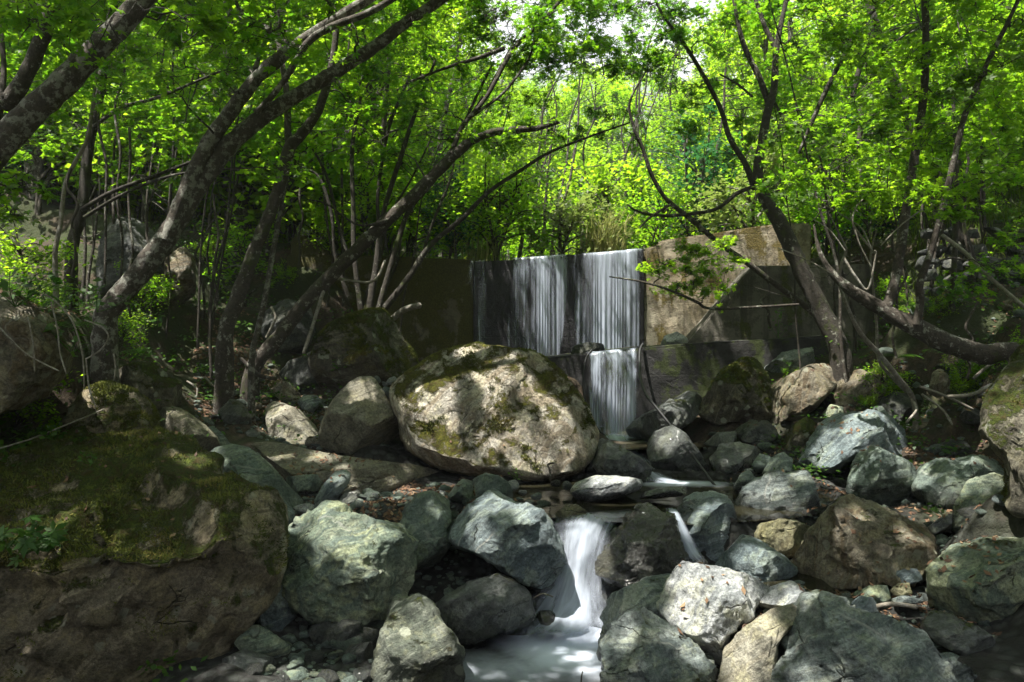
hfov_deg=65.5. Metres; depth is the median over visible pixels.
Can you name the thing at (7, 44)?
bush
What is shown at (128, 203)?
shoot
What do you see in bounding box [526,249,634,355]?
waterfall
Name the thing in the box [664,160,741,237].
bush
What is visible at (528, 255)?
young stem
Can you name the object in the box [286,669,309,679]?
stone
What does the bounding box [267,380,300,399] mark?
stone
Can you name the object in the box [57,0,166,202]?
tree
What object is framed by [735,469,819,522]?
boulder
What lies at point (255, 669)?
loose stone
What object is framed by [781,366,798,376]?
plant
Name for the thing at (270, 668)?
loose stone
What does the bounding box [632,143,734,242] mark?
bush
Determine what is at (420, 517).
boulder
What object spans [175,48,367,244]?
bush
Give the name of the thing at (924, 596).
loose stone
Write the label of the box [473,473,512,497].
stone
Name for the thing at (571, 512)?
stone
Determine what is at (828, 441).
boulder
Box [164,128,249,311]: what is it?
young stem
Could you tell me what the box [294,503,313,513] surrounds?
stone
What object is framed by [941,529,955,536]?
loose stone
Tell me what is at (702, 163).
bush
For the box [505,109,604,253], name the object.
tree
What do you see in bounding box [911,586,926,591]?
loose stone
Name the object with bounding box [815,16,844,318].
young stem
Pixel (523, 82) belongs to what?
tree
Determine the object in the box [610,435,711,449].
pool water
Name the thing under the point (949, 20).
tree
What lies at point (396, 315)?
stick
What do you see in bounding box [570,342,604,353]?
stone
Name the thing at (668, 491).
stone
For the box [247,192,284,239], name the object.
bush
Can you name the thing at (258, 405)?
loose stone
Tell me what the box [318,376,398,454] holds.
boulder
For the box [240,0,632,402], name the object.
tree
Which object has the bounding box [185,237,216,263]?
plant
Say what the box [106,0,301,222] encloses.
tree
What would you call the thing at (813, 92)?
tree
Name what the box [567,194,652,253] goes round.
tall grass
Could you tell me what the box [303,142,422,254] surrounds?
bush
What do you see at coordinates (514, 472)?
plant
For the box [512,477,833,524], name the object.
pool water
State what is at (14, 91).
tree
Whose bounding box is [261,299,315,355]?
boulder
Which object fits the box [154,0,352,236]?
tree
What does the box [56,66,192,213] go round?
bush
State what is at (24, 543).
plant
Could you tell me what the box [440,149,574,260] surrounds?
bush
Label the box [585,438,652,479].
boulder
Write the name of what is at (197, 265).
shoot
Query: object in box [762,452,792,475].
stone
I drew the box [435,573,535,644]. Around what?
boulder
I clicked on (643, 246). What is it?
bush
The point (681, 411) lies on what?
boulder
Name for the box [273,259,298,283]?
plant
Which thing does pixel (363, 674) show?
loose stone
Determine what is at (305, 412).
loose stone
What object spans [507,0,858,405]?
tree
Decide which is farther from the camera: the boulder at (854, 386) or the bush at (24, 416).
the boulder at (854, 386)
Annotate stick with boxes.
[0,409,103,448]
[302,290,324,352]
[338,260,385,283]
[391,303,421,320]
[532,593,552,598]
[547,462,554,480]
[876,602,917,608]
[941,234,1023,307]
[947,384,991,397]
[972,363,994,379]
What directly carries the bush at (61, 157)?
on the ground at (1002, 661)
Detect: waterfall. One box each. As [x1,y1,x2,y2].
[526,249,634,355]
[590,349,634,435]
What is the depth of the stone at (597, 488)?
6.72 m
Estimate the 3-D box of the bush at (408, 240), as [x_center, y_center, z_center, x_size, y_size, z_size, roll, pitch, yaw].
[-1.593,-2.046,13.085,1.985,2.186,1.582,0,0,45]
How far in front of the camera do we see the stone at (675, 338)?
10.45 m
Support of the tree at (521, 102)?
on the ground at (1002, 661)
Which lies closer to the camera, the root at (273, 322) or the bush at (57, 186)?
the root at (273, 322)
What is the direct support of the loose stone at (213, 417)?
on the ground at (1002, 661)
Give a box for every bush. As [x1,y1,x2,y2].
[0,10,81,186]
[0,31,53,74]
[0,203,97,301]
[3,47,140,215]
[3,371,82,443]
[4,30,68,169]
[4,58,165,206]
[11,36,214,219]
[12,127,73,199]
[13,30,142,188]
[32,66,146,209]
[34,56,126,213]
[41,59,171,213]
[45,89,171,214]
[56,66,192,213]
[57,46,229,222]
[112,32,155,83]
[114,257,180,316]
[120,42,317,232]
[131,53,318,216]
[134,140,212,215]
[143,129,249,231]
[143,146,224,230]
[143,152,200,215]
[165,110,276,229]
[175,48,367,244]
[186,51,248,222]
[190,217,294,306]
[192,90,407,262]
[196,183,288,233]
[245,148,347,237]
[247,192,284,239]
[250,213,315,236]
[283,201,337,235]
[284,179,375,252]
[285,119,415,248]
[289,99,417,247]
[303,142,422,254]
[314,102,442,247]
[318,106,427,227]
[338,153,391,247]
[347,137,448,254]
[350,161,436,255]
[365,158,468,256]
[391,151,448,256]
[392,138,538,258]
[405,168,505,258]
[407,208,475,257]
[413,166,498,258]
[422,182,480,257]
[425,145,542,260]
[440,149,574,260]
[448,222,504,262]
[451,145,557,257]
[458,191,543,260]
[500,179,597,257]
[504,209,571,259]
[509,170,578,258]
[516,172,638,257]
[535,142,656,249]
[547,168,621,255]
[551,200,627,253]
[562,171,658,249]
[565,148,672,248]
[565,221,605,254]
[613,176,695,246]
[615,97,746,247]
[617,181,668,249]
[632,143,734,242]
[636,166,757,246]
[638,200,723,248]
[662,132,822,233]
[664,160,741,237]
[704,114,811,228]
[704,196,784,230]
[716,162,792,229]
[717,65,905,254]
[722,185,798,226]
[728,131,824,239]
[731,104,878,246]
[744,155,864,236]
[756,148,880,255]
[777,185,858,248]
[787,103,895,251]
[805,131,899,236]
[812,148,915,242]
[812,228,864,246]
[835,222,885,243]
[854,118,931,232]
[862,142,888,240]
[863,111,897,235]
[865,157,963,237]
[867,114,975,217]
[869,120,939,237]
[871,139,900,225]
[872,92,1023,229]
[873,150,990,228]
[929,60,1023,191]
[931,9,1023,195]
[950,361,1002,398]
[962,114,1023,189]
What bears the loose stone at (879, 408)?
on the ground at (1002, 661)
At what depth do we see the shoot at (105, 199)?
8.27 m
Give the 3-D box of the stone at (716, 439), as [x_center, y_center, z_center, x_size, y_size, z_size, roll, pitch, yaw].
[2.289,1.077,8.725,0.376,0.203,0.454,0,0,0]
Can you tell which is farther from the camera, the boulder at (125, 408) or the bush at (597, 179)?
the bush at (597, 179)
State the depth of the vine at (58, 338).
5.00 m
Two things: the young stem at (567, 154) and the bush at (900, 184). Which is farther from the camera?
the young stem at (567, 154)
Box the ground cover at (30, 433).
[0,167,1023,681]
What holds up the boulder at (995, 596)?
on the ground at (1002, 661)
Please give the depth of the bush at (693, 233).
14.20 m
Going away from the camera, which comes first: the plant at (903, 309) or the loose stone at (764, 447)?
the loose stone at (764, 447)
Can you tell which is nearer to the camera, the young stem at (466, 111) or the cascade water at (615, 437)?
the cascade water at (615, 437)
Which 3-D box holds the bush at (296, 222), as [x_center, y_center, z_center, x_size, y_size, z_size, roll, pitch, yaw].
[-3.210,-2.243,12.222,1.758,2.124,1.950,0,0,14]
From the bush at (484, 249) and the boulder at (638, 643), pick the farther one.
the bush at (484, 249)
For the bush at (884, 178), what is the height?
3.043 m
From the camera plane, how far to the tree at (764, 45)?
14.17 m
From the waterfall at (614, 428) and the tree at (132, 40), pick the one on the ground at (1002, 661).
the tree at (132, 40)
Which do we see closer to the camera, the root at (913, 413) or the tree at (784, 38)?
the root at (913, 413)
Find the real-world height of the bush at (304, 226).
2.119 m
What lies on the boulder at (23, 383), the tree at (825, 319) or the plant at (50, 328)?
the plant at (50, 328)
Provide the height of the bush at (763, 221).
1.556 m
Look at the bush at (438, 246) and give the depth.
15.31 m
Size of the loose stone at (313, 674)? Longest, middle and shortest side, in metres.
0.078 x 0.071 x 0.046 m
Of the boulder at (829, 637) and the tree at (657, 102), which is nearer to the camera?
the boulder at (829, 637)
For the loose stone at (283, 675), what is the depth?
4.57 m
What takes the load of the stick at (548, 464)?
on the pool water at (612, 510)
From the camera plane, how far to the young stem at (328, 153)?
11.59 m
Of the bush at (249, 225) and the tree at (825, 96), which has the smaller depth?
the tree at (825, 96)
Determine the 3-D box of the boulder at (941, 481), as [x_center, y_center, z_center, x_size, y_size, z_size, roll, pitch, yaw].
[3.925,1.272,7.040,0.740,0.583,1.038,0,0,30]
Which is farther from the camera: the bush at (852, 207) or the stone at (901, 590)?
the bush at (852, 207)
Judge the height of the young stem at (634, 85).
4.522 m
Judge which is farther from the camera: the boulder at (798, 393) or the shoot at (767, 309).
the shoot at (767, 309)
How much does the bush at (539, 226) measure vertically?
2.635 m
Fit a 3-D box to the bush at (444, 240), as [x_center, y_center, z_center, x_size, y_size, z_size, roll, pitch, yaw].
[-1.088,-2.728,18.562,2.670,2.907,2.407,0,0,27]
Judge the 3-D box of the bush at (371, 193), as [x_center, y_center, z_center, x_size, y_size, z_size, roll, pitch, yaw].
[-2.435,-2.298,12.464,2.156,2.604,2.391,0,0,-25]
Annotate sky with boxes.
[422,0,833,106]
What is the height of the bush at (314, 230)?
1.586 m
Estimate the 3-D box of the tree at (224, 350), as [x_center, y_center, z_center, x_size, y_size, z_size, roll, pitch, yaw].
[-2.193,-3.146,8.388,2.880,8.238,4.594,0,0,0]
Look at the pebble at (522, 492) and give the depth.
6.87 m
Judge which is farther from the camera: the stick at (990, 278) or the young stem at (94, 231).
the young stem at (94, 231)
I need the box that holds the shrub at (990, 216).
[908,176,1023,301]
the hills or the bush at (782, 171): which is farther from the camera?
the hills
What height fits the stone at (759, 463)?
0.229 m
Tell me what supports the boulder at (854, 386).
on the ground at (1002, 661)
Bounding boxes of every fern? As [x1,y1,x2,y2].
[0,283,84,294]
[49,321,106,327]
[120,348,152,354]
[884,354,923,358]
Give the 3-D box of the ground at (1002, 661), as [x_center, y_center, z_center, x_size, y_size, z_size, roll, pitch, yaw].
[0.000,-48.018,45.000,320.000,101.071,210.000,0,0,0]
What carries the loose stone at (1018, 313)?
on the ground at (1002, 661)
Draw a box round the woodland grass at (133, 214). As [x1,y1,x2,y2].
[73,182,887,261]
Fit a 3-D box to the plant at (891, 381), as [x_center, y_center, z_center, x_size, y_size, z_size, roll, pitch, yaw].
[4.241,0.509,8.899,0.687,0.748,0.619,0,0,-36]
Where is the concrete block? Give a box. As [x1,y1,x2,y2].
[291,235,331,254]
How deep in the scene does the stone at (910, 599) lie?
4.93 m
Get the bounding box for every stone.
[209,414,217,418]
[209,426,229,445]
[222,648,274,669]
[234,625,290,657]
[244,428,259,436]
[245,663,263,674]
[255,402,262,408]
[262,664,275,673]
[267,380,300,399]
[279,671,289,679]
[283,499,294,525]
[286,474,323,492]
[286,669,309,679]
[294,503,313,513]
[298,395,321,412]
[301,409,312,415]
[304,650,324,663]
[305,436,318,446]
[308,677,325,681]
[310,671,319,677]
[314,470,350,503]
[317,669,338,681]
[328,639,345,649]
[329,649,343,655]
[337,671,346,681]
[339,488,360,503]
[343,636,362,652]
[345,642,372,660]
[353,667,371,681]
[354,500,364,507]
[354,625,379,648]
[362,488,373,493]
[363,491,380,499]
[368,620,384,628]
[393,492,403,496]
[438,509,451,527]
[448,479,473,502]
[462,495,474,505]
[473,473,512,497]
[532,610,562,634]
[555,504,588,524]
[569,475,643,501]
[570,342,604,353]
[640,486,688,498]
[660,332,687,344]
[704,431,736,446]
[732,470,754,489]
[752,454,770,474]
[756,442,772,451]
[759,580,804,608]
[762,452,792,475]
[822,404,843,416]
[842,592,850,597]
[851,596,878,612]
[853,585,890,603]
[872,406,885,411]
[878,347,893,355]
[890,583,912,596]
[892,595,922,603]
[896,568,922,585]
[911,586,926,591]
[912,590,924,595]
[915,394,921,399]
[915,592,928,602]
[923,521,933,526]
[925,408,934,416]
[927,513,952,535]
[928,369,949,397]
[929,444,944,454]
[936,363,954,373]
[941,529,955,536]
[956,505,977,517]
[959,407,979,423]
[977,383,992,397]
[991,494,1004,505]
[997,303,1006,309]
[1004,304,1012,309]
[1009,282,1019,288]
[1012,309,1023,316]
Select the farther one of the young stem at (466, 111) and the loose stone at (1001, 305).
the young stem at (466, 111)
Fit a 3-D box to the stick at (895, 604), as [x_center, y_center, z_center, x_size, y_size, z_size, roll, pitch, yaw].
[2.335,1.634,4.900,0.328,0.060,0.029,0,0,0]
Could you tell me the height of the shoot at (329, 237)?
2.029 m
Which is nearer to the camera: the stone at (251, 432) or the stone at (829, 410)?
the stone at (251, 432)
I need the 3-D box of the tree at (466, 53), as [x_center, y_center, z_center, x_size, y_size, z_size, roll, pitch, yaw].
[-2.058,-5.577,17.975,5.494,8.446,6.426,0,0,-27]
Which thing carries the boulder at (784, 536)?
on the ground at (1002, 661)
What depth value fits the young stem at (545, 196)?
14.32 m
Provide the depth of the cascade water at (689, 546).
5.84 m
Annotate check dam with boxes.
[287,223,890,431]
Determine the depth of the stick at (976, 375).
7.19 m
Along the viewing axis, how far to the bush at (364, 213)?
13.31 m
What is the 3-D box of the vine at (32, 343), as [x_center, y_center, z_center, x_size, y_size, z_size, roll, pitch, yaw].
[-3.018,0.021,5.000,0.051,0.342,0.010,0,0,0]
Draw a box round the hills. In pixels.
[444,70,824,186]
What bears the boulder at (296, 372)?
on the ground at (1002, 661)
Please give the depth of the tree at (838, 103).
22.75 m
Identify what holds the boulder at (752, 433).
on the ground at (1002, 661)
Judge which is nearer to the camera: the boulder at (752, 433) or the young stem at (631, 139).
the boulder at (752, 433)
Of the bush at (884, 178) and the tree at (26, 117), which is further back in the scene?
the bush at (884, 178)
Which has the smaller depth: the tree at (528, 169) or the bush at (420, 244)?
the bush at (420, 244)
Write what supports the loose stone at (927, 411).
on the ground at (1002, 661)
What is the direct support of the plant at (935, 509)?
on the stone at (938, 526)
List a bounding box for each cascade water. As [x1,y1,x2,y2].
[546,515,601,629]
[610,433,675,481]
[669,509,699,559]
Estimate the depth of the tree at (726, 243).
8.93 m
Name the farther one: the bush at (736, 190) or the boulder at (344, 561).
the bush at (736, 190)
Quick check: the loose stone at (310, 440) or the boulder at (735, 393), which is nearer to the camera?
the loose stone at (310, 440)
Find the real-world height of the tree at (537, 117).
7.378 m
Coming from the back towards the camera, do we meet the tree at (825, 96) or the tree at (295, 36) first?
the tree at (295, 36)
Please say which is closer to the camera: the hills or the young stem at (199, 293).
the young stem at (199, 293)
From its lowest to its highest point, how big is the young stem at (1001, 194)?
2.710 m
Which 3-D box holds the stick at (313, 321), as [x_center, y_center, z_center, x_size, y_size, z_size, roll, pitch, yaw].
[-2.268,-0.217,9.100,0.265,0.723,0.040,0,0,0]
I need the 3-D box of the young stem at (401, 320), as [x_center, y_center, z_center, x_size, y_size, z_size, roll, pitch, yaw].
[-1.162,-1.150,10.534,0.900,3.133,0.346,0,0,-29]
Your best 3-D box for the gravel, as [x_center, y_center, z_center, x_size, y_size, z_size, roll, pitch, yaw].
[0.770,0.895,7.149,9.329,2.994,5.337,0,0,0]
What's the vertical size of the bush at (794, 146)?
3.502 m
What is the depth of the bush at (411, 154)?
12.75 m
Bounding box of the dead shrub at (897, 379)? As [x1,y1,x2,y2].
[778,199,921,430]
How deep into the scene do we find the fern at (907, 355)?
8.48 m
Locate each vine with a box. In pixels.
[0,327,58,371]
[27,317,35,370]
[44,294,84,388]
[50,302,66,373]
[84,319,108,359]
[85,358,96,406]
[112,353,115,380]
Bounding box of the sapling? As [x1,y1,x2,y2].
[919,92,1015,313]
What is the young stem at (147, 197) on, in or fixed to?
on the ground at (1002, 661)
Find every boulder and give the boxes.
[0,297,74,413]
[0,425,290,681]
[61,379,161,433]
[95,216,163,310]
[119,361,181,410]
[158,406,219,449]
[163,247,195,304]
[210,444,303,507]
[218,399,251,424]
[252,441,438,493]
[259,584,295,631]
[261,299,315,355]
[265,401,317,443]
[279,355,318,391]
[281,500,418,625]
[308,307,418,390]
[308,618,361,643]
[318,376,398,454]
[371,593,465,681]
[388,341,598,481]
[399,491,451,569]
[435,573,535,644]
[448,488,565,588]
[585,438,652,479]
[594,502,688,588]
[596,604,717,681]
[600,573,670,624]
[626,391,701,440]
[647,425,708,471]
[656,560,768,664]
[676,491,736,561]
[698,356,771,425]
[709,441,760,474]
[715,534,797,581]
[718,604,796,681]
[735,419,777,443]
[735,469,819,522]
[754,518,809,557]
[764,347,815,373]
[768,363,836,423]
[770,589,976,681]
[781,417,817,451]
[790,493,938,591]
[798,409,907,474]
[823,369,887,406]
[846,445,916,506]
[879,390,911,423]
[910,418,928,428]
[910,454,1003,509]
[920,610,995,654]
[925,536,1023,621]
[933,439,971,457]
[950,472,1003,532]
[978,344,1023,518]
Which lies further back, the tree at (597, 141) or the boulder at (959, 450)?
the tree at (597, 141)
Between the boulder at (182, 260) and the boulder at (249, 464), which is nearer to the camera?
the boulder at (249, 464)
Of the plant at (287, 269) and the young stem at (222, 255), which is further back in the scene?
the plant at (287, 269)
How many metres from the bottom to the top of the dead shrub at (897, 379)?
2.297 m
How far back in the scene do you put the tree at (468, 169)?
22.55 m
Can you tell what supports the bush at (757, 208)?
on the ground at (1002, 661)
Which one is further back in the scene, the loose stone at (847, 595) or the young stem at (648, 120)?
the young stem at (648, 120)
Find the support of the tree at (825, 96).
on the ground at (1002, 661)
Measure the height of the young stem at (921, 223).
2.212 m
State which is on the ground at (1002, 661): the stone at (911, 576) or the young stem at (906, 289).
the young stem at (906, 289)
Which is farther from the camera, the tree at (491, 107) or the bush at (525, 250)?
the tree at (491, 107)
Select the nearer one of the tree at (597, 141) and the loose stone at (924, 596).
the loose stone at (924, 596)
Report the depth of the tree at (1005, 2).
16.15 m
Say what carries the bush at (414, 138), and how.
on the ground at (1002, 661)
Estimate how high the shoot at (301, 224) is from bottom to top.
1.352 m
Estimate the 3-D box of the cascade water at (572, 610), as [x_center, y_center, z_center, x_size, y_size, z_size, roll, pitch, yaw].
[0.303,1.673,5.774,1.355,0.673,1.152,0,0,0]
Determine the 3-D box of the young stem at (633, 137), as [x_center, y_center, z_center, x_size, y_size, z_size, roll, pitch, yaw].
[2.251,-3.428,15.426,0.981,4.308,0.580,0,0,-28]
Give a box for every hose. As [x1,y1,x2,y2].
[582,349,605,435]
[638,343,715,484]
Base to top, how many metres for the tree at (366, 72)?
4.573 m
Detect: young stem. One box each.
[76,74,130,224]
[79,128,151,302]
[80,105,105,237]
[83,106,107,301]
[120,18,181,256]
[144,141,168,227]
[146,39,165,319]
[151,68,200,298]
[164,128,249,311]
[165,65,217,338]
[190,110,240,379]
[195,45,244,349]
[211,86,267,275]
[212,91,255,328]
[308,47,386,237]
[319,26,373,245]
[325,2,379,247]
[344,38,412,251]
[345,138,431,306]
[375,93,487,306]
[390,115,459,255]
[399,141,446,331]
[422,2,539,250]
[457,38,476,257]
[467,80,528,259]
[475,77,517,254]
[517,70,570,258]
[524,79,587,255]
[527,114,562,258]
[550,132,579,255]
[551,56,612,256]
[557,0,636,255]
[562,83,607,248]
[600,59,647,249]
[612,22,656,237]
[612,52,699,222]
[614,66,667,244]
[620,50,676,245]
[628,84,688,194]
[703,38,754,215]
[707,105,887,369]
[723,59,787,229]
[746,0,865,382]
[780,116,856,353]
[810,28,864,263]
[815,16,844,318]
[821,97,908,313]
[851,170,936,301]
[857,64,966,283]
[879,0,941,134]
[889,54,950,275]
[901,63,961,247]
[940,102,975,291]
[941,2,1009,223]
[950,30,1000,248]
[951,10,1018,196]
[956,55,1010,243]
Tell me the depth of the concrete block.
11.40 m
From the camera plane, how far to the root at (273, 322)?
9.44 m
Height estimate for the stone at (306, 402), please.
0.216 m
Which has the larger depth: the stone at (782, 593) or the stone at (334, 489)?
the stone at (334, 489)
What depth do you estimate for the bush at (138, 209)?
11.63 m
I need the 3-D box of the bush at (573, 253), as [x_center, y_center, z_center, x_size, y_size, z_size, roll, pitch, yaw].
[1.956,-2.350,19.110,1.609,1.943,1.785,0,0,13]
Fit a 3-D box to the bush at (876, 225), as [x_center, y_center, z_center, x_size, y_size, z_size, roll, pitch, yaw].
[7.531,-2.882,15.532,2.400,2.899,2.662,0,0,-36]
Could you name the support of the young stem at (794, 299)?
on the ground at (1002, 661)
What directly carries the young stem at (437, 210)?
on the ground at (1002, 661)
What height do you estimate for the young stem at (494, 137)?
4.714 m
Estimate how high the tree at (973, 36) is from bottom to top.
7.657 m
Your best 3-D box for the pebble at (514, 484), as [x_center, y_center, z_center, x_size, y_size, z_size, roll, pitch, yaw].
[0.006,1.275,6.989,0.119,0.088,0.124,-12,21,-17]
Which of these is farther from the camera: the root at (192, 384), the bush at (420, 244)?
the bush at (420, 244)
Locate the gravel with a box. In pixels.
[192,288,996,681]
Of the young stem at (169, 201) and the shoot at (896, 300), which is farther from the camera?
the young stem at (169, 201)
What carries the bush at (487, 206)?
on the ground at (1002, 661)
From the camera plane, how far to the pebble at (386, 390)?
8.76 m
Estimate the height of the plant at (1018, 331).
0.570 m
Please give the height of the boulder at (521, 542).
0.745 m
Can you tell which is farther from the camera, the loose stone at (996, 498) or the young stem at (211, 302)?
the young stem at (211, 302)
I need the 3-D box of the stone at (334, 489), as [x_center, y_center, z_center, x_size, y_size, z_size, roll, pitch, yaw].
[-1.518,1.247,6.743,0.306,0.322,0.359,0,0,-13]
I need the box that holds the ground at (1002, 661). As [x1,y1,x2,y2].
[0,167,1023,681]
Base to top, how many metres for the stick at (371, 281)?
0.294 m
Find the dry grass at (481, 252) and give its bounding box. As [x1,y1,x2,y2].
[451,228,513,261]
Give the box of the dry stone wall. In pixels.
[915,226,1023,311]
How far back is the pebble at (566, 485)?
7.07 m
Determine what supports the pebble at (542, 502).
in the pool water at (612, 510)
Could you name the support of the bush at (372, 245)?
on the ground at (1002, 661)
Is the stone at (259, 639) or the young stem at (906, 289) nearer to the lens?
the stone at (259, 639)
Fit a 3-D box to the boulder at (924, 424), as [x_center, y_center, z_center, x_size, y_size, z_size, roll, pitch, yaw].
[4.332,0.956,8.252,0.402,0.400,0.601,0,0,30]
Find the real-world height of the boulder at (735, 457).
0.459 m
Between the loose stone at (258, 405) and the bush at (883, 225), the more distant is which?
the bush at (883, 225)
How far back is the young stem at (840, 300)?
8.88 m
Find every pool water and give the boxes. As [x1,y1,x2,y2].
[460,626,600,681]
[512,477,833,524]
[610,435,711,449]
[714,565,835,591]
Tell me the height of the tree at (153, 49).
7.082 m
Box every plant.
[0,268,73,306]
[0,514,68,567]
[16,279,91,301]
[23,279,75,307]
[37,425,57,439]
[43,324,86,356]
[77,451,96,465]
[86,277,129,311]
[118,308,156,358]
[138,312,163,327]
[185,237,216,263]
[235,320,254,332]
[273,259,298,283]
[330,359,346,370]
[508,466,521,479]
[766,304,792,337]
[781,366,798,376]
[856,387,881,408]
[857,360,908,406]
[862,356,919,395]
[874,276,915,318]
[893,295,915,311]
[894,286,964,312]
[923,502,944,517]
[924,287,965,319]
[935,275,988,306]
[941,354,988,402]
[953,173,1010,215]
[957,359,998,373]
[984,326,1023,369]
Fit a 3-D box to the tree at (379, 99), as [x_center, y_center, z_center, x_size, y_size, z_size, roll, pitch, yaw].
[-4.117,-5.731,17.899,4.423,8.105,5.097,0,0,23]
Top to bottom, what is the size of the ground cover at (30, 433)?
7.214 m
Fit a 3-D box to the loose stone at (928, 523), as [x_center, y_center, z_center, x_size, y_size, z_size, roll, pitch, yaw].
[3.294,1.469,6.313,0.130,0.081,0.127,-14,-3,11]
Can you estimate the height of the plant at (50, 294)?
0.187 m
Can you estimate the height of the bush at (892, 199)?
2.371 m
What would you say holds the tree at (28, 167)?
on the ground at (1002, 661)
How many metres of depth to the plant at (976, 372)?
7.67 m
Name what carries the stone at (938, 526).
on the ground at (1002, 661)
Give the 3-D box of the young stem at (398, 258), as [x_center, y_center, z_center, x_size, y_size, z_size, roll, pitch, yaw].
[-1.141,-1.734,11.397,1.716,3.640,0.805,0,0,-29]
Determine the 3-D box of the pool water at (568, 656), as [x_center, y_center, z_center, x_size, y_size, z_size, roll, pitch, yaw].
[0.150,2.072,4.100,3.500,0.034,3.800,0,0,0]
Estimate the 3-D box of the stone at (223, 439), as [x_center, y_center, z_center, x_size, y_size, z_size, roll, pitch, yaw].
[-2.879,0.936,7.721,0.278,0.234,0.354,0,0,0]
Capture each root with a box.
[186,380,197,395]
[204,375,213,386]
[239,357,277,379]
[265,306,276,337]
[905,398,917,422]
[919,385,973,409]
[921,393,952,424]
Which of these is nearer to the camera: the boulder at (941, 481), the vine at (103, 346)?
the vine at (103, 346)
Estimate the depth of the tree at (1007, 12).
12.71 m
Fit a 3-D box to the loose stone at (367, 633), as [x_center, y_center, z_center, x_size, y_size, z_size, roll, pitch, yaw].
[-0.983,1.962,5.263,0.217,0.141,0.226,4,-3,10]
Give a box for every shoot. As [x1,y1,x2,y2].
[65,168,78,276]
[97,70,107,286]
[114,45,125,278]
[127,127,133,317]
[136,152,148,242]
[194,214,210,321]
[212,194,219,315]
[297,168,311,265]
[321,153,333,306]
[340,168,344,306]
[760,281,771,327]
[891,229,907,357]
[929,168,943,286]
[960,138,969,284]
[964,301,978,378]
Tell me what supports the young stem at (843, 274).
on the ground at (1002, 661)
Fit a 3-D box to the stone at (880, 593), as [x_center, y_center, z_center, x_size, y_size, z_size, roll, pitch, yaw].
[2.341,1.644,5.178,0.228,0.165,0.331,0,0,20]
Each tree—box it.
[0,0,193,439]
[0,0,326,315]
[0,0,327,225]
[9,0,45,200]
[44,0,487,384]
[52,0,158,308]
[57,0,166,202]
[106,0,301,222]
[124,2,189,78]
[141,0,374,228]
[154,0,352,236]
[196,0,378,418]
[222,0,361,242]
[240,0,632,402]
[241,136,330,421]
[268,0,481,255]
[270,0,464,254]
[276,0,414,117]
[293,5,441,247]
[299,44,650,309]
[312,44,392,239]
[337,0,516,257]
[375,0,497,255]
[377,22,488,256]
[381,32,547,258]
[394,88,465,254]
[433,50,582,259]
[434,50,498,182]
[459,67,547,173]
[470,77,538,168]
[478,88,585,254]
[491,79,612,206]
[494,92,543,259]
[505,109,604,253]
[505,127,606,255]
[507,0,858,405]
[544,59,656,222]
[558,63,648,205]
[560,41,712,243]
[595,73,738,210]
[605,47,758,206]
[607,127,673,249]
[609,71,812,315]
[613,33,750,223]
[651,61,738,167]
[652,5,801,183]
[677,0,864,162]
[677,10,824,189]
[689,0,823,150]
[733,0,1023,364]
[750,0,1023,246]
[751,0,987,241]
[755,0,1023,292]
[761,0,953,239]
[781,0,932,242]
[808,85,887,130]
[812,0,1023,225]
[833,0,1019,125]
[889,0,1023,29]
[958,0,1021,94]
[961,0,1023,51]
[999,0,1023,53]
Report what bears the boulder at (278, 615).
on the ground at (1002, 661)
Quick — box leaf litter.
[0,284,1023,637]
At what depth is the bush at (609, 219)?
16.71 m
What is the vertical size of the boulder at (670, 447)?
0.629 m
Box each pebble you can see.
[374,376,380,383]
[383,387,389,397]
[385,376,396,384]
[508,480,519,490]
[518,490,526,495]
[530,492,541,499]
[537,500,550,505]
[550,480,559,486]
[562,481,572,490]
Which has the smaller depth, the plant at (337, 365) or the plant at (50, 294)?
the plant at (50, 294)
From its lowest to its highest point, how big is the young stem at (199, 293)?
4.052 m
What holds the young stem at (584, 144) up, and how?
on the ground at (1002, 661)
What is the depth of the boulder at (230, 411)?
8.16 m
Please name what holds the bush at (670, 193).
on the ground at (1002, 661)
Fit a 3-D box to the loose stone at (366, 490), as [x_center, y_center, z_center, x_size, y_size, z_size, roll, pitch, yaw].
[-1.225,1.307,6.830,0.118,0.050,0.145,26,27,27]
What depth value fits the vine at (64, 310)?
5.00 m
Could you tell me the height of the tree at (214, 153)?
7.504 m
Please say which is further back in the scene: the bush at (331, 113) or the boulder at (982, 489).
the bush at (331, 113)
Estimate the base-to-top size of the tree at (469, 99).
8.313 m
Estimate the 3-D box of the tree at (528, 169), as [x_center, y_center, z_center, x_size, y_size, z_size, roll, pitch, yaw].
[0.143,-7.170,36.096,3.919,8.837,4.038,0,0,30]
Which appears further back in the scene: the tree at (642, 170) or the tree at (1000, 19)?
the tree at (642, 170)
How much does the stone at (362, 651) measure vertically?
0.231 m
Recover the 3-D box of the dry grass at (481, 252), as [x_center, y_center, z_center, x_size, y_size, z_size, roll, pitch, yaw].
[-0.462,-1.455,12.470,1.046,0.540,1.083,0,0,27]
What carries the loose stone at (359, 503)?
on the ground at (1002, 661)
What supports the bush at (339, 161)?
on the ground at (1002, 661)
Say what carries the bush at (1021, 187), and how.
on the ground at (1002, 661)
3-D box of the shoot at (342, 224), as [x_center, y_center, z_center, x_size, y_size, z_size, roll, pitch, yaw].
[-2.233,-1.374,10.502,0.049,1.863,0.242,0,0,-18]
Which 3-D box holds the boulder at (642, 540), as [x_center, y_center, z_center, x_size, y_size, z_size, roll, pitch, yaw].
[0.940,1.527,5.869,0.709,0.678,0.918,0,0,0]
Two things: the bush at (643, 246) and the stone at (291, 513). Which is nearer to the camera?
the stone at (291, 513)
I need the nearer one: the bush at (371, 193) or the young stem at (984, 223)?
the young stem at (984, 223)

